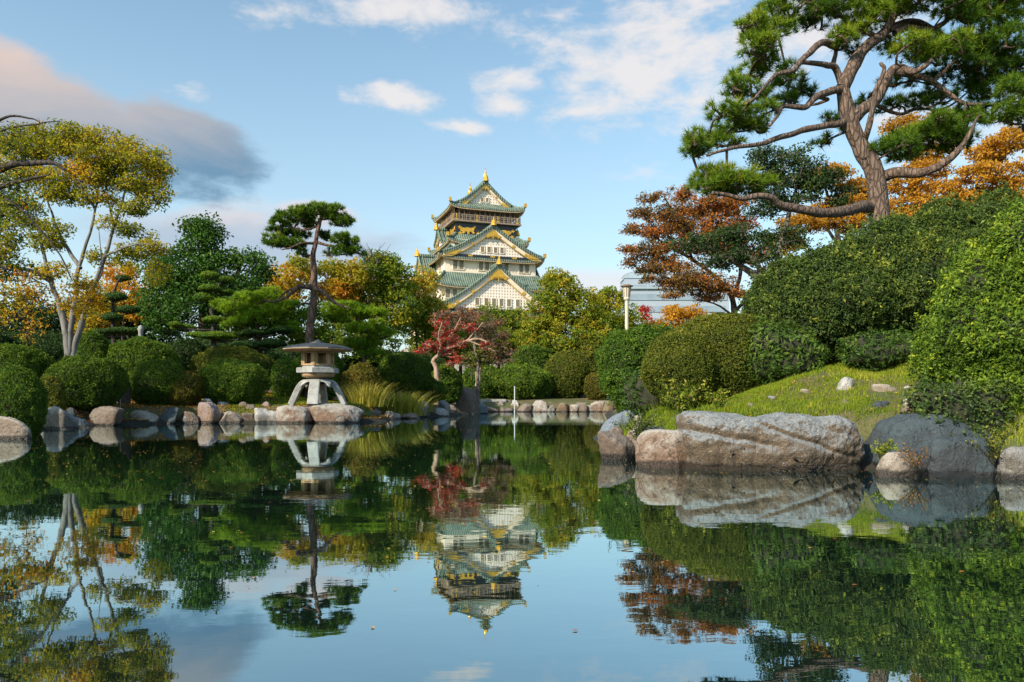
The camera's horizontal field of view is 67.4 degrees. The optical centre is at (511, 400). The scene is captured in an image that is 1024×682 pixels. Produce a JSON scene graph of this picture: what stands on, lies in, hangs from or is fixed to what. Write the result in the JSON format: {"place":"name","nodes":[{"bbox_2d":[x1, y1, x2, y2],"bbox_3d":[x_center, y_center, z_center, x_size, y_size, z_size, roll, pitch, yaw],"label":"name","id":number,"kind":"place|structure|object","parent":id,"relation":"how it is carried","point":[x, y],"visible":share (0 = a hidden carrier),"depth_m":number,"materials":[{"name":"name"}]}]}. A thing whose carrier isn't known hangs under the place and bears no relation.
{"place":"outdoors","nodes":[
{"label":"outdoors","id":0,"kind":"place"},
{"bbox_2d":[67,392,387,421],"bbox_3d":[-10.510,-0.051,30.012,11.071,1.518,12.073,0,0,0],"label":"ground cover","id":1,"kind":"object","parent":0,"point":[169,405],"visible":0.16,"depth_m":27.88,"materials":[{"name":"orange plant"}]},
{"bbox_2d":[0,412,1023,681],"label":"pond water","id":2,"kind":"structure","parent":0,"point":[122,558],"depth_m":3.80,"materials":[{"name":"liquid"}]},
{"bbox_2d":[675,411,864,470],"bbox_3d":[3.074,0.551,9.253,2.155,0.863,1.204,0,0,0],"label":"boulder","id":3,"kind":"object","parent":2,"relation":"in","point":[778,441],"visible":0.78,"depth_m":8.77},
{"bbox_2d":[874,452,922,476],"bbox_3d":[4.088,0.876,8.137,0.546,0.673,0.263,0,0,0],"label":"boulder","id":4,"kind":"object","parent":2,"relation":"in","point":[891,464],"visible":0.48,"depth_m":8.04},
{"bbox_2d":[897,443,929,470],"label":"weed plant","id":5,"kind":"object","parent":4,"relation":"on","point":[912,462],"visible":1,"depth_m":7.95,"materials":[{"name":"brown plant"}]},
{"bbox_2d":[0,0,1023,357],"label":"sky","id":6,"kind":"structure","parent":0,"point":[388,111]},
{"bbox_2d":[42,363,1023,468],"bbox_3d":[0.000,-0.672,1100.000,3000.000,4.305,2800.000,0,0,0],"label":"ground","id":7,"kind":"structure","parent":0,"point":[869,426],"depth_m":11.47,"materials":[{"name":"plant"}]},
{"bbox_2d":[0,416,31,438],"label":"boulder","id":8,"kind":"object","parent":7,"relation":"on","point":[12,428],"visible":0.56,"depth_m":15.86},
{"bbox_2d":[0,150,39,284],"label":"evergreen tree","id":9,"kind":"object","parent":7,"relation":"on","point":[21,240],"visible":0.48,"depth_m":24.13,"materials":[{"name":"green plant"}]},
{"bbox_2d":[0,361,49,433],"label":"clipped shrub","id":10,"kind":"object","parent":7,"relation":"on","point":[23,397],"visible":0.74,"depth_m":18.20,"materials":[{"name":"green plant"}]},
{"bbox_2d":[0,342,55,378],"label":"clipped shrub","id":11,"kind":"object","parent":7,"relation":"on","point":[34,360],"visible":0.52,"depth_m":26.50,"materials":[{"name":"green plant"}]},
{"bbox_2d":[0,115,72,344],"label":"autumn tree","id":12,"kind":"object","parent":7,"relation":"on","point":[15,162],"visible":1,"depth_m":19.46,"materials":[{"name":"yellow plant"}]},
{"bbox_2d":[42,374,69,410],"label":"clipped shrub","id":13,"kind":"object","parent":7,"relation":"on","point":[55,387],"visible":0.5,"depth_m":22.36,"materials":[{"name":"green plant"}]},
{"bbox_2d":[0,328,121,361],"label":"clipped shrub","id":14,"kind":"object","parent":7,"relation":"on","point":[49,343],"visible":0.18,"depth_m":44.12,"materials":[{"name":"green plant"}]},
{"bbox_2d":[44,406,78,428],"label":"boulder","id":15,"kind":"object","parent":7,"relation":"on","point":[58,418],"visible":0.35,"depth_m":21.45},
{"bbox_2d":[40,353,131,410],"bbox_3d":[-14.334,-0.603,25.827,2.892,1.985,2.396,0,0,0],"label":"clipped shrub","id":16,"kind":"object","parent":7,"relation":"on","point":[91,382],"visible":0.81,"depth_m":25.12,"materials":[{"name":"green plant"}]},
{"bbox_2d":[0,117,178,356],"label":"autumn tree","id":17,"kind":"object","parent":7,"relation":"on","point":[94,172],"visible":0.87,"depth_m":27.23,"materials":[{"name":"yellow plant"}]},
{"bbox_2d":[77,329,110,357],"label":"clipped shrub","id":18,"kind":"object","parent":7,"relation":"on","point":[93,343],"visible":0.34,"depth_m":30.64,"materials":[{"name":"green plant"}]},
{"bbox_2d":[0,294,190,342],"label":"broadleaf tree","id":19,"kind":"object","parent":7,"relation":"on","point":[54,323],"visible":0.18,"depth_m":53.94,"materials":[{"name":"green plant"}]},
{"bbox_2d":[89,406,124,425],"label":"boulder","id":20,"kind":"object","parent":7,"relation":"on","point":[108,415],"visible":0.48,"depth_m":24.84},
{"bbox_2d":[64,258,153,340],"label":"broadleaf tree","id":21,"kind":"object","parent":7,"relation":"on","point":[110,273],"visible":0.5,"depth_m":51.57,"materials":[{"name":"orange plant"}]},
{"bbox_2d":[93,275,152,343],"bbox_3d":[-18.745,-3.503,36.828,3.096,5.301,1.740,0,0,23],"label":"cloud pine","id":22,"kind":"object","parent":7,"relation":"on","point":[112,317],"visible":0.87,"depth_m":36.74,"materials":[{"name":"green plant"}]},
{"bbox_2d":[103,334,181,376],"bbox_3d":[-15.237,-1.435,31.519,3.392,2.512,2.506,0,0,0],"label":"clipped shrub","id":23,"kind":"object","parent":7,"relation":"on","point":[130,354],"visible":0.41,"depth_m":30.73,"materials":[{"name":"green plant"}]},
{"bbox_2d":[131,410,158,422],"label":"boulder","id":24,"kind":"object","parent":7,"relation":"on","point":[141,414],"visible":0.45,"depth_m":26.43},
{"bbox_2d":[128,359,186,405],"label":"clipped shrub","id":25,"kind":"object","parent":7,"relation":"on","point":[151,380],"visible":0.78,"depth_m":27.64,"materials":[{"name":"green plant"}]},
{"bbox_2d":[159,407,178,423],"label":"boulder","id":26,"kind":"object","parent":7,"relation":"on","point":[168,415],"visible":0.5,"depth_m":26.67,"materials":[{"name":"stone"}]},
{"bbox_2d":[163,370,205,405],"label":"clipped shrub","id":27,"kind":"object","parent":7,"relation":"on","point":[190,388],"visible":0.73,"depth_m":27.88,"materials":[{"name":"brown plant"}]},
{"bbox_2d":[171,338,206,372],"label":"clipped shrub","id":28,"kind":"object","parent":7,"relation":"on","point":[186,350],"visible":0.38,"depth_m":35.58,"materials":[{"name":"green plant"}]},
{"bbox_2d":[180,411,198,423],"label":"boulder","id":29,"kind":"object","parent":7,"relation":"on","point":[192,418],"visible":0.48,"depth_m":26.91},
{"bbox_2d":[130,210,279,340],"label":"evergreen tree","id":30,"kind":"object","parent":7,"relation":"on","point":[173,300],"visible":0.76,"depth_m":46.22,"materials":[{"name":"green plant"}]},
{"bbox_2d":[167,270,251,346],"bbox_3d":[-13.936,-3.253,36.045,4.284,5.679,2.078,0,0,0],"label":"cloud pine","id":31,"kind":"object","parent":7,"relation":"on","point":[213,334],"visible":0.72,"depth_m":35.67,"materials":[{"name":"green plant"}]},
{"bbox_2d":[198,402,220,423],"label":"boulder","id":32,"kind":"object","parent":7,"relation":"on","point":[209,413],"visible":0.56,"depth_m":27.00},
{"bbox_2d":[219,411,242,422],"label":"boulder","id":33,"kind":"object","parent":7,"relation":"on","point":[230,417],"visible":0.48,"depth_m":27.21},
{"bbox_2d":[189,344,274,377],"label":"clipped shrub","id":34,"kind":"object","parent":7,"relation":"on","point":[239,352],"visible":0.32,"depth_m":32.18,"materials":[{"name":"green plant"}]},
{"bbox_2d":[197,357,271,404],"bbox_3d":[-10.591,-0.688,29.298,2.893,1.967,2.230,0,0,0],"label":"clipped shrub","id":35,"kind":"object","parent":7,"relation":"on","point":[232,380],"visible":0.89,"depth_m":28.63,"materials":[{"name":"green plant"}]},
{"bbox_2d":[158,338,347,370],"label":"clipped shrub","id":36,"kind":"object","parent":7,"relation":"on","point":[279,350],"visible":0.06,"depth_m":42.74,"materials":[{"name":"green plant"}]},
{"bbox_2d":[208,284,306,352],"bbox_3d":[-11.370,-2.666,34.619,4.696,5.248,2.849,0,0,0],"label":"pine tree","id":37,"kind":"object","parent":7,"relation":"on","point":[265,314],"visible":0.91,"depth_m":34.15,"materials":[{"name":"green plant"}]},
{"bbox_2d":[228,326,293,360],"bbox_3d":[-11.053,-1.733,34.184,2.890,3.144,2.196,0,0,0],"label":"cloud pine","id":38,"kind":"object","parent":7,"relation":"on","point":[268,344],"visible":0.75,"depth_m":33.70,"materials":[{"name":"green plant"}]},
{"bbox_2d":[254,408,276,422],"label":"boulder","id":39,"kind":"object","parent":7,"relation":"on","point":[263,415],"visible":0.45,"depth_m":27.42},
{"bbox_2d":[270,355,300,396],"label":"clipped shrub","id":40,"kind":"object","parent":7,"relation":"on","point":[285,378],"visible":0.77,"depth_m":31.46,"materials":[{"name":"green plant"}]},
{"bbox_2d":[259,251,317,343],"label":"broadleaf tree","id":41,"kind":"object","parent":7,"relation":"on","point":[294,266],"visible":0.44,"depth_m":57.57,"materials":[{"name":"yellow plant"}]},
{"bbox_2d":[276,405,312,422],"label":"boulder","id":42,"kind":"object","parent":7,"relation":"on","point":[291,414],"visible":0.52,"depth_m":27.38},
{"bbox_2d":[222,393,381,417],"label":"lawn grass","id":43,"kind":"structure","parent":7,"relation":"on","point":[284,400],"depth_m":29.80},
{"bbox_2d":[260,200,370,397],"bbox_3d":[-8.533,-4.181,33.412,4.738,8.928,2.905,0,0,-9],"label":"pine tree","id":44,"kind":"object","parent":7,"relation":"on","point":[306,216],"visible":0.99,"depth_m":32.86,"materials":[{"name":"green plant"}]},
{"bbox_2d":[283,339,352,405],"bbox_3d":[-7.229,-1.049,28.600,2.590,2.485,2.590,0,0,0],"label":"stone lantern","id":45,"kind":"object","parent":7,"relation":"on","point":[321,365],"visible":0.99,"depth_m":28.14,"materials":[{"name":"stone"}]},
{"bbox_2d":[294,353,343,400],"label":"clipped shrub","id":46,"kind":"object","parent":7,"relation":"on","point":[338,363],"visible":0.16,"depth_m":33.12,"materials":[{"name":"green plant"}]},
{"bbox_2d":[250,303,406,364],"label":"broadleaf tree","id":47,"kind":"object","parent":7,"relation":"on","point":[325,333],"visible":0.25,"depth_m":49.52,"materials":[{"name":"green plant"}]},
{"bbox_2d":[309,403,363,422],"bbox_3d":[-6.366,0.540,27.991,1.956,0.926,1.161,0,0,-26],"label":"boulder","id":48,"kind":"object","parent":7,"relation":"on","point":[325,412],"visible":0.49,"depth_m":27.62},
{"bbox_2d":[302,255,377,309],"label":"broadleaf tree","id":49,"kind":"object","parent":7,"relation":"on","point":[338,279],"visible":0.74,"depth_m":59.37,"materials":[{"name":"yellow plant"}]},
{"bbox_2d":[318,299,395,362],"bbox_3d":[-7.074,-2.139,35.000,3.590,5.137,2.276,0,0,7],"label":"pine tree","id":50,"kind":"object","parent":7,"relation":"on","point":[364,347],"visible":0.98,"depth_m":34.62,"materials":[{"name":"green plant"}]},
{"bbox_2d":[339,361,384,401],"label":"clipped shrub","id":51,"kind":"object","parent":7,"relation":"on","point":[358,372],"visible":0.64,"depth_m":33.02,"materials":[{"name":"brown plant"}]},
{"bbox_2d":[329,381,405,406],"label":"ornamental grass","id":52,"kind":"structure","parent":7,"relation":"on","point":[371,398],"depth_m":32.64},
{"bbox_2d":[325,248,427,347],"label":"broadleaf tree","id":53,"kind":"object","parent":7,"relation":"on","point":[389,296],"visible":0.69,"depth_m":61.14,"materials":[{"name":"green plant"}]},
{"bbox_2d":[341,349,456,374],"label":"clipped shrub","id":54,"kind":"object","parent":7,"relation":"on","point":[428,358],"visible":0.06,"depth_m":52.42,"materials":[{"name":"green plant"}]},
{"bbox_2d":[376,352,433,404],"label":"clipped shrub","id":55,"kind":"object","parent":7,"relation":"on","point":[402,371],"visible":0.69,"depth_m":37.70,"materials":[{"name":"green plant"}]},
{"bbox_2d":[380,390,445,415],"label":"ornamental grass","id":56,"kind":"structure","parent":7,"relation":"on","point":[405,404],"depth_m":35.05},
{"bbox_2d":[397,265,454,352],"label":"broadleaf tree","id":57,"kind":"object","parent":7,"relation":"on","point":[433,304],"visible":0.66,"depth_m":65.50,"materials":[{"name":"green plant"}]},
{"bbox_2d":[421,377,446,403],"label":"clipped shrub","id":58,"kind":"object","parent":7,"relation":"on","point":[439,389],"visible":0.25,"depth_m":39.02,"materials":[{"name":"green plant"}]},
{"bbox_2d":[431,364,463,403],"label":"clipped shrub","id":59,"kind":"object","parent":7,"relation":"on","point":[451,378],"visible":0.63,"depth_m":44.50,"materials":[{"name":"green plant"}]},
{"bbox_2d":[411,317,493,403],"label":"red maple","id":60,"kind":"object","parent":7,"relation":"on","point":[441,337],"visible":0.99,"depth_m":42.91,"materials":[{"name":"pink plant"}]},
{"bbox_2d":[407,320,508,375],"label":"broadleaf tree","id":61,"kind":"object","parent":7,"relation":"on","point":[456,349],"visible":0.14,"depth_m":69.34,"materials":[{"name":"red plant"}]},
{"bbox_2d":[402,317,528,367],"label":"broadleaf tree","id":62,"kind":"object","parent":7,"relation":"on","point":[512,340],"visible":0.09,"depth_m":73.34,"materials":[{"name":"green plant"}]},
{"bbox_2d":[456,387,478,413],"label":"boulder","id":63,"kind":"object","parent":7,"relation":"on","point":[467,401],"visible":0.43,"depth_m":45.49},
{"bbox_2d":[428,304,519,413],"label":"red maple","id":64,"kind":"object","parent":7,"relation":"on","point":[469,317],"visible":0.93,"depth_m":45.89,"materials":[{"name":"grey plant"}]},
{"bbox_2d":[400,168,556,373],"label":"castle tower","id":65,"kind":"structure","parent":7,"relation":"on","point":[480,254],"depth_m":165.85,"materials":[{"name":"paint"}]},
{"bbox_2d":[455,334,501,388],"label":"slender tree","id":66,"kind":"object","parent":7,"relation":"on","point":[471,356],"visible":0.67,"depth_m":46.25,"materials":[{"name":"green plant"}]},
{"bbox_2d":[462,363,500,398],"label":"clipped shrub","id":67,"kind":"object","parent":7,"relation":"on","point":[487,387],"visible":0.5,"depth_m":59.04,"materials":[{"name":"green plant"}]},
{"bbox_2d":[475,301,527,368],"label":"broadleaf tree","id":68,"kind":"object","parent":7,"relation":"on","point":[510,316],"visible":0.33,"depth_m":77.42,"materials":[{"name":"green plant"}]},
{"bbox_2d":[492,363,554,399],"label":"clipped shrub","id":69,"kind":"object","parent":7,"relation":"on","point":[528,381],"visible":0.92,"depth_m":58.67,"materials":[{"name":"green plant"}]},
{"bbox_2d":[508,343,552,368],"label":"clipped shrub","id":70,"kind":"object","parent":7,"relation":"on","point":[533,354],"visible":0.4,"depth_m":66.83,"materials":[{"name":"green plant"}]},
{"bbox_2d":[531,400,547,411],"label":"boulder","id":71,"kind":"object","parent":7,"relation":"on","point":[539,406],"visible":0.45,"depth_m":55.48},
{"bbox_2d":[513,266,614,354],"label":"broadleaf tree","id":72,"kind":"object","parent":7,"relation":"on","point":[549,324],"visible":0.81,"depth_m":69.09,"materials":[{"name":"green plant"}]},
{"bbox_2d":[544,348,590,397],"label":"clipped shrub","id":73,"kind":"object","parent":7,"relation":"on","point":[568,369],"visible":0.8,"depth_m":59.75,"materials":[{"name":"green plant"}]},
{"bbox_2d":[567,335,602,373],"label":"broadleaf tree","id":74,"kind":"object","parent":7,"relation":"on","point":[587,351],"visible":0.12,"depth_m":67.99,"materials":[{"name":"green plant"}]},
{"bbox_2d":[583,372,607,399],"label":"clipped shrub","id":75,"kind":"object","parent":7,"relation":"on","point":[591,389],"visible":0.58,"depth_m":58.51,"materials":[{"name":"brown plant"}]},
{"bbox_2d":[593,410,634,437],"bbox_3d":[2.201,0.612,16.567,1.049,0.853,1.024,0,0,-20],"label":"boulder","id":76,"kind":"object","parent":7,"relation":"on","point":[608,424],"visible":0.27,"depth_m":16.21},
{"bbox_2d":[585,285,645,334],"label":"broadleaf tree","id":77,"kind":"object","parent":7,"relation":"on","point":[611,305],"visible":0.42,"depth_m":75.23,"materials":[{"name":"green plant"}]},
{"bbox_2d":[597,430,635,459],"bbox_3d":[1.458,0.816,10.534,0.589,0.818,0.456,0,0,0],"label":"boulder","id":78,"kind":"object","parent":7,"relation":"on","point":[614,446],"visible":0.5,"depth_m":10.38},
{"bbox_2d":[620,284,632,328],"bbox_3d":[5.679,-2.731,38.000,0.640,6.042,0.640,0,0,0],"label":"street lamp","id":79,"kind":"object","parent":7,"relation":"on","point":[626,288],"visible":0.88,"depth_m":37.91,"materials":[{"name":"metal"}]},
{"bbox_2d":[594,317,681,412],"bbox_3d":[2.983,-0.663,17.522,2.232,2.568,1.872,0,0,0],"label":"clipped shrub","id":80,"kind":"object","parent":7,"relation":"on","point":[619,349],"visible":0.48,"depth_m":17.04,"materials":[{"name":"green plant"}]},
{"bbox_2d":[612,408,665,439],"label":"weed plant","id":81,"kind":"object","parent":7,"relation":"on","point":[638,430],"visible":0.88,"depth_m":10.53,"materials":[{"name":"green plant"}]},
{"bbox_2d":[616,366,665,418],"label":"shrub","id":82,"kind":"object","parent":7,"relation":"on","point":[637,397],"visible":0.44,"depth_m":15.32,"materials":[{"name":"green plant"}]},
{"bbox_2d":[637,304,658,325],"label":"broadleaf tree","id":83,"kind":"object","parent":7,"relation":"on","point":[643,309],"visible":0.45,"depth_m":79.91,"materials":[{"name":"red plant"}]},
{"bbox_2d":[635,429,686,468],"bbox_3d":[1.887,0.708,9.317,0.735,0.739,0.499,0,0,26],"label":"boulder","id":84,"kind":"object","parent":7,"relation":"on","point":[659,448],"visible":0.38,"depth_m":9.13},
{"bbox_2d":[615,260,730,324],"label":"office building","id":85,"kind":"structure","parent":7,"relation":"on","point":[645,294],"depth_m":324.00,"materials":[{"name":"white glass"}]},
{"bbox_2d":[650,303,712,329],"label":"broadleaf tree","id":86,"kind":"object","parent":7,"relation":"on","point":[673,314],"visible":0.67,"depth_m":43.71,"materials":[{"name":"orange plant"}]},
{"bbox_2d":[655,377,710,413],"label":"weed plant","id":87,"kind":"object","parent":7,"relation":"on","point":[684,406],"visible":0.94,"depth_m":11.31,"materials":[{"name":"green plant"}]},
{"bbox_2d":[615,183,770,313],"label":"russet maple","id":88,"kind":"object","parent":7,"relation":"on","point":[712,209],"visible":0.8,"depth_m":45.25,"materials":[{"name":"orange plant"}]},
{"bbox_2d":[638,310,776,410],"bbox_3d":[3.714,-0.706,13.914,2.981,1.894,2.386,0,0,0],"label":"clipped shrub","id":89,"kind":"object","parent":7,"relation":"on","point":[698,349],"visible":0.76,"depth_m":13.07,"materials":[{"name":"green plant"}]},
{"bbox_2d":[703,386,738,408],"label":"weed plant","id":90,"kind":"object","parent":7,"relation":"on","point":[715,401],"visible":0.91,"depth_m":10.95,"materials":[{"name":"green plant"}]},
{"bbox_2d":[663,139,859,278],"bbox_3d":[8.103,-4.565,24.992,6.418,7.653,2.303,0,0,0],"label":"evergreen tree","id":91,"kind":"object","parent":7,"relation":"on","point":[815,180],"visible":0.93,"depth_m":24.73,"materials":[{"name":"green plant"}]},
{"bbox_2d":[615,397,913,435],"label":"tall grass","id":92,"kind":"structure","parent":7,"relation":"on","point":[647,414],"depth_m":11.08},
{"bbox_2d":[737,314,832,385],"bbox_3d":[4.527,-0.781,12.888,1.543,1.336,1.153,0,0,28],"label":"leafy plant","id":93,"kind":"object","parent":7,"relation":"on","point":[780,351],"visible":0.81,"depth_m":12.60,"materials":[{"name":"green plant"}]},
{"bbox_2d":[766,161,868,254],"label":"golden maple","id":94,"kind":"object","parent":7,"relation":"on","point":[823,224],"visible":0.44,"depth_m":41.42,"materials":[{"name":"orange plant"}]},
{"bbox_2d":[623,360,1023,455],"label":"lawn grass","id":95,"kind":"structure","parent":7,"relation":"on","point":[774,387],"depth_m":10.98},
{"bbox_2d":[836,377,853,389],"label":"boulder","id":96,"kind":"object","parent":7,"relation":"on","point":[846,382],"visible":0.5,"depth_m":11.00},
{"bbox_2d":[676,0,1023,225],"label":"pine tree","id":97,"kind":"object","parent":7,"relation":"on","point":[987,51],"visible":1,"depth_m":17.16,"materials":[{"name":"green plant"}]},
{"bbox_2d":[829,325,925,371],"bbox_3d":[5.952,-0.781,12.270,1.645,0.848,1.373,0,0,0],"label":"leafy plant","id":98,"kind":"object","parent":7,"relation":"on","point":[882,350],"visible":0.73,"depth_m":11.89,"materials":[{"name":"green plant"}]},
{"bbox_2d":[737,179,1023,364],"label":"hedge","id":99,"kind":"object","parent":7,"relation":"on","point":[879,274],"visible":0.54,"depth_m":13.54,"materials":[{"name":"green plant"}]},
{"bbox_2d":[870,436,897,458],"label":"weed plant","id":100,"kind":"object","parent":7,"relation":"on","point":[882,450],"visible":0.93,"depth_m":8.49,"materials":[{"name":"green plant"}]},
{"bbox_2d":[871,384,896,391],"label":"boulder","id":101,"kind":"object","parent":7,"relation":"on","point":[884,387],"visible":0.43,"depth_m":10.71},
{"bbox_2d":[877,107,965,222],"bbox_3d":[21.203,-8.257,39.707,5.366,13.922,4.397,0,0,0],"label":"golden maple","id":102,"kind":"object","parent":7,"relation":"on","point":[915,190],"visible":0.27,"depth_m":39.51,"materials":[{"name":"orange plant"}]},
{"bbox_2d":[864,413,993,467],"bbox_3d":[4.932,0.624,9.079,1.643,0.975,0.952,0,0,0],"label":"boulder","id":103,"kind":"object","parent":7,"relation":"on","point":[914,430],"visible":0.26,"depth_m":8.74,"materials":[{"name":"stone"}]},
{"bbox_2d":[918,436,996,477],"bbox_3d":[4.722,0.747,8.144,0.782,0.740,0.462,0,0,0],"label":"boulder","id":104,"kind":"object","parent":7,"relation":"on","point":[952,457],"visible":0.47,"depth_m":7.94,"materials":[{"name":"stone"}]},
{"bbox_2d":[899,369,1023,438],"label":"undergrowth plant","id":105,"kind":"object","parent":7,"relation":"on","point":[975,409],"visible":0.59,"depth_m":8.79,"materials":[{"name":"green plant"}]},
{"bbox_2d":[903,185,1023,411],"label":"evergreen bush","id":106,"kind":"object","parent":7,"relation":"on","point":[972,325],"visible":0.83,"depth_m":9.17,"materials":[{"name":"green plant"}]},
{"bbox_2d":[947,125,1023,207],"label":"golden maple","id":107,"kind":"object","parent":7,"relation":"on","point":[989,157],"visible":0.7,"depth_m":37.59,"materials":[{"name":"orange plant"}]},
{"bbox_2d":[964,425,1014,464],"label":"weed plant","id":108,"kind":"object","parent":7,"relation":"on","point":[993,451],"visible":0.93,"depth_m":7.90,"materials":[{"name":"green plant"}]},
{"bbox_2d":[996,446,1023,479],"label":"boulder","id":109,"kind":"object","parent":7,"relation":"on","point":[1010,463],"visible":0.49,"depth_m":7.77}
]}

